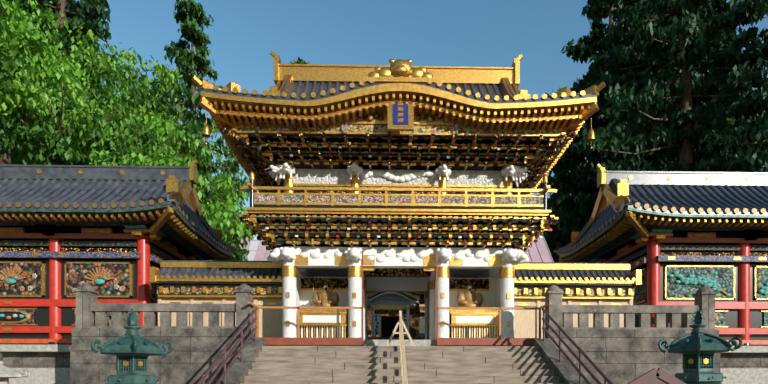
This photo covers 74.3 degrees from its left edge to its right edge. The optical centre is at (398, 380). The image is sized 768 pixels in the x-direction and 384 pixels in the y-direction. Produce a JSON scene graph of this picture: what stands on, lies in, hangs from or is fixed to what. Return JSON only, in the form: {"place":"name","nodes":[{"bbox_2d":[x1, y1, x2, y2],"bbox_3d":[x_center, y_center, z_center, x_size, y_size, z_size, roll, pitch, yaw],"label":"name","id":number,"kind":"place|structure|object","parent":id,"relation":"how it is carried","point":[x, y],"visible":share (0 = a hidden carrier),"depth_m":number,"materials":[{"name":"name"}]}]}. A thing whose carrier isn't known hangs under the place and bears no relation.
{"place":"outdoors","nodes":[
{"label":"outdoors","id":0,"kind":"place"},
{"bbox_2d":[10,119,243,230],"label":"hill terrain","id":1,"kind":"structure","parent":0,"point":[13,157],"depth_m":45.74,"materials":[{"name":"green plant"}]},
{"bbox_2d":[0,72,28,159],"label":"maple tree","id":2,"kind":"object","parent":1,"relation":"on","point":[7,123],"visible":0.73,"depth_m":28.86,"materials":[{"name":"green plant"}]},
{"bbox_2d":[8,0,51,30],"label":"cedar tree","id":3,"kind":"object","parent":1,"relation":"on","point":[49,9],"visible":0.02,"depth_m":46.60,"materials":[{"name":"green plant"}]},
{"bbox_2d":[3,0,58,56],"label":"cedar tree","id":4,"kind":"object","parent":1,"relation":"on","point":[30,12],"visible":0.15,"depth_m":42.86,"materials":[{"name":"green plant"}]},
{"bbox_2d":[0,0,98,164],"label":"maple tree","id":5,"kind":"object","parent":1,"relation":"on","point":[26,45],"visible":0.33,"depth_m":35.05,"materials":[{"name":"green plant"}]},
{"bbox_2d":[0,0,111,54],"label":"cedar tree","id":6,"kind":"object","parent":1,"relation":"on","point":[102,34],"depth_m":58.83,"materials":[{"name":"green plant"}]},
{"bbox_2d":[0,3,112,141],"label":"maple tree","id":7,"kind":"object","parent":1,"relation":"on","point":[13,27],"visible":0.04,"depth_m":41.40,"materials":[{"name":"green plant"}]},
{"bbox_2d":[0,0,117,83],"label":"maple tree","id":8,"kind":"object","parent":1,"relation":"on","point":[50,15],"visible":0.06,"depth_m":46.37,"materials":[{"name":"green plant"}]},
{"bbox_2d":[0,15,137,129],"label":"maple tree","id":9,"kind":"object","parent":1,"relation":"on","point":[80,59],"visible":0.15,"depth_m":43.85,"materials":[{"name":"green plant"}]},
{"bbox_2d":[8,0,138,85],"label":"cedar tree","id":10,"kind":"object","parent":1,"relation":"on","point":[78,10],"visible":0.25,"depth_m":47.81,"materials":[{"name":"green plant"}]},
{"bbox_2d":[50,0,105,31],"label":"cedar tree","id":11,"kind":"object","parent":1,"relation":"on","point":[102,22],"depth_m":63.08,"materials":[{"name":"green plant"}]},
{"bbox_2d":[0,34,175,165],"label":"maple tree","id":12,"kind":"object","parent":1,"relation":"on","point":[36,147],"visible":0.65,"depth_m":30.74,"materials":[{"name":"green plant"}]},
{"bbox_2d":[2,60,182,153],"bbox_3d":[-23.650,-16.971,38.348,12.014,12.842,12.007,0,0,38],"label":"maple tree","id":13,"kind":"object","parent":1,"relation":"on","point":[118,117],"visible":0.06,"depth_m":35.64,"materials":[{"name":"green plant"}]},
{"bbox_2d":[83,142,121,165],"bbox_3d":[-14.090,-6.801,26.888,5.898,8.900,7.744,0,0,-1],"label":"maple tree","id":14,"kind":"object","parent":1,"relation":"on","point":[102,157],"depth_m":24.32,"materials":[{"name":"green plant"}]},
{"bbox_2d":[80,42,185,130],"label":"maple tree","id":15,"kind":"object","parent":1,"relation":"on","point":[169,78],"visible":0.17,"depth_m":48.99,"materials":[{"name":"green plant"}]},
{"bbox_2d":[50,100,217,166],"bbox_3d":[-18.176,-12.431,34.148,10.089,14.479,10.451,0,0,35],"label":"maple tree","id":16,"kind":"object","parent":1,"relation":"on","point":[145,139],"visible":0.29,"depth_m":32.02,"materials":[{"name":"green plant"}]},
{"bbox_2d":[95,90,235,185],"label":"maple tree","id":17,"kind":"object","parent":1,"relation":"on","point":[213,131],"visible":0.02,"depth_m":40.66,"materials":[{"name":"green plant"}]},
{"bbox_2d":[150,71,211,161],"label":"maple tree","id":18,"kind":"object","parent":1,"relation":"on","point":[176,102],"visible":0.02,"depth_m":56.75,"materials":[{"name":"green plant"}]},
{"bbox_2d":[122,147,241,253],"bbox_3d":[-13.017,-7.470,32.131,8.884,11.436,10.349,0,0,14],"label":"maple tree","id":19,"kind":"object","parent":1,"relation":"on","point":[211,212],"visible":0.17,"depth_m":30.52,"materials":[{"name":"green plant"}]},
{"bbox_2d":[140,0,241,208],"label":"cedar tree","id":20,"kind":"object","parent":1,"relation":"on","point":[192,19],"visible":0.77,"depth_m":39.82,"materials":[{"name":"green plant"}]},
{"bbox_2d":[162,129,259,237],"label":"maple tree","id":21,"kind":"object","parent":1,"relation":"on","point":[240,193],"visible":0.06,"depth_m":50.13,"materials":[{"name":"green plant"}]},
{"bbox_2d":[203,205,257,260],"bbox_3d":[-11.596,-5.571,29.825,7.138,9.654,8.052,0,0,-32],"label":"maple tree","id":22,"kind":"object","parent":1,"relation":"on","point":[244,234],"visible":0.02,"depth_m":28.46,"materials":[{"name":"green plant"}]},
{"bbox_2d":[288,57,309,63],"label":"cedar tree","id":23,"kind":"object","parent":1,"relation":"on","point":[299,61],"visible":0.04,"depth_m":50.52,"materials":[{"name":"green plant"}]},
{"bbox_2d":[537,142,589,261],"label":"cedar tree","id":24,"kind":"object","parent":1,"relation":"on","point":[562,231],"visible":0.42,"depth_m":49.47,"materials":[{"name":"green plant"}]},
{"bbox_2d":[538,134,589,250],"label":"cedar tree","id":25,"kind":"object","parent":1,"relation":"on","point":[573,166],"visible":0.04,"depth_m":58.05,"materials":[{"name":"green plant"}]},
{"bbox_2d":[573,3,608,171],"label":"cedar tree","id":26,"kind":"object","parent":1,"relation":"on","point":[599,24],"visible":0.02,"depth_m":62.08,"materials":[{"name":"green plant"}]},
{"bbox_2d":[545,0,671,262],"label":"cedar tree","id":27,"kind":"object","parent":1,"relation":"on","point":[585,47],"visible":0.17,"depth_m":55.70,"materials":[{"name":"green plant"}]},
{"bbox_2d":[576,34,676,231],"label":"cedar tree","id":28,"kind":"object","parent":1,"relation":"on","point":[605,105],"visible":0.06,"depth_m":48.25,"materials":[{"name":"green plant"}]},
{"bbox_2d":[562,0,762,222],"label":"cedar tree","id":29,"kind":"object","parent":1,"relation":"on","point":[611,66],"visible":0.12,"depth_m":45.85,"materials":[{"name":"green plant"}]},
{"bbox_2d":[570,0,767,181],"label":"cedar tree","id":30,"kind":"object","parent":1,"relation":"on","point":[686,42],"visible":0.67,"depth_m":35.67,"materials":[{"name":"green plant"}]},
{"bbox_2d":[673,0,765,155],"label":"cedar tree","id":31,"kind":"object","parent":1,"relation":"on","point":[741,38],"depth_m":50.97,"materials":[{"name":"green plant"}]},
{"bbox_2d":[693,0,767,171],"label":"cedar tree","id":32,"kind":"object","parent":1,"relation":"on","point":[763,35],"visible":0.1,"depth_m":37.38,"materials":[{"name":"green plant"}]},
{"bbox_2d":[695,0,767,171],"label":"cedar tree","id":33,"kind":"object","parent":1,"relation":"on","point":[726,142],"visible":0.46,"depth_m":31.59,"materials":[{"name":"green plant"}]},
{"bbox_2d":[240,223,553,261],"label":"hall roof","id":34,"kind":"structure","parent":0,"point":[538,251],"depth_m":32.04,"materials":[{"name":"pink metal"}]},
{"bbox_2d":[219,338,586,383],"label":"stone stairs","id":35,"kind":"structure","parent":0,"point":[538,362],"depth_m":13.09,"materials":[{"name":"beige stone"}]},
{"bbox_2d":[197,307,256,383],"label":"pipe handrail","id":36,"kind":"object","parent":35,"relation":"attached to","point":[223,363],"visible":0.94,"depth_m":11.96,"materials":[{"name":"brown metal"}]},
{"bbox_2d":[386,310,414,383],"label":"wooden handrail","id":37,"kind":"object","parent":35,"relation":"on","point":[401,324],"visible":0.92,"depth_m":13.21,"materials":[{"name":"brown wood"}]},
{"bbox_2d":[542,308,613,383],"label":"pipe handrail","id":38,"kind":"object","parent":35,"relation":"attached to","point":[587,369],"visible":0.92,"depth_m":12.08,"materials":[{"name":"brown metal"}]},
{"bbox_2d":[75,0,767,223],"label":"sky","id":39,"kind":"structure","parent":0,"point":[243,34],"materials":[{"name":"blue"}]},
{"bbox_2d":[514,262,641,337],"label":"wall","id":40,"kind":"structure","parent":0,"point":[589,283],"depth_m":17.29,"materials":[{"name":"gold metal"}]},
{"label":"ground","id":41,"kind":"structure","parent":0,"visible":0},
{"bbox_2d":[0,352,30,383],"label":"stone lantern","id":42,"kind":"object","parent":41,"relation":"on","point":[6,373],"visible":1,"depth_m":11.53,"materials":[{"name":"grey stone"}]},
{"bbox_2d":[91,308,172,383],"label":"bronze lantern","id":43,"kind":"object","parent":41,"relation":"on","point":[131,349],"visible":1,"depth_m":7.02,"materials":[{"name":"metal"}]},
{"bbox_2d":[0,328,767,383],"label":"stone platform terrace","id":44,"kind":"structure","parent":41,"relation":"on","point":[621,356],"depth_m":14.65,"materials":[{"name":"grey stone"}]},
{"bbox_2d":[0,160,237,344],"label":"corridor","id":45,"kind":"object","parent":44,"relation":"on","point":[111,233],"visible":0.79,"depth_m":17.53,"materials":[{"name":"red wood"}]},
{"bbox_2d":[150,260,281,337],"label":"wall","id":46,"kind":"structure","parent":44,"relation":"on","point":[204,281],"depth_m":16.99,"materials":[{"name":"gold tile"}]},
{"bbox_2d":[73,283,716,329],"bbox_3d":[0.025,-1.871,16.043,18.500,1.840,3.030,0,0,-1],"label":"stone balustrade","id":47,"kind":"object","parent":44,"relation":"on","point":[91,312],"visible":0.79,"depth_m":14.67,"materials":[{"name":"grey stone"}]},
{"bbox_2d":[367,292,424,339],"bbox_3d":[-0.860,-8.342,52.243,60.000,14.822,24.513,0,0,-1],"label":"inner gate","id":48,"kind":"structure","parent":44,"relation":"on","point":[383,308],"depth_m":44.74,"materials":[{"name":"wood"}]},
{"bbox_2d":[202,113,594,339],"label":"temple gate","id":49,"kind":"structure","parent":44,"relation":"on","point":[332,203],"depth_m":15.82,"materials":[{"name":"gold metal"}]},
{"bbox_2d":[191,50,605,194],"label":"roof","id":50,"kind":"structure","parent":49,"relation":"attached to","point":[400,95],"depth_m":14.48,"materials":[{"name":"gold metal"}]},
{"bbox_2d":[247,252,551,345],"bbox_3d":[0.056,-2.401,14.788,8.560,2.900,1.060,0,0,-1],"label":"wooden barrier","id":51,"kind":"object","parent":44,"relation":"on","point":[499,341],"visible":0.83,"depth_m":15.23,"materials":[{"name":"red wood"}]},
{"bbox_2d":[554,164,767,345],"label":"corridor","id":52,"kind":"object","parent":44,"relation":"on","point":[678,237],"visible":0.79,"depth_m":18.11,"materials":[{"name":"red wood"}]},
{"bbox_2d":[628,368,685,383],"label":"sign board","id":53,"kind":"object","parent":41,"relation":"on","point":[655,376],"visible":1,"depth_m":5.85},
{"bbox_2d":[658,306,742,383],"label":"bronze lantern","id":54,"kind":"object","parent":41,"relation":"on","point":[697,347],"visible":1,"depth_m":7.22,"materials":[{"name":"metal"}]}
]}

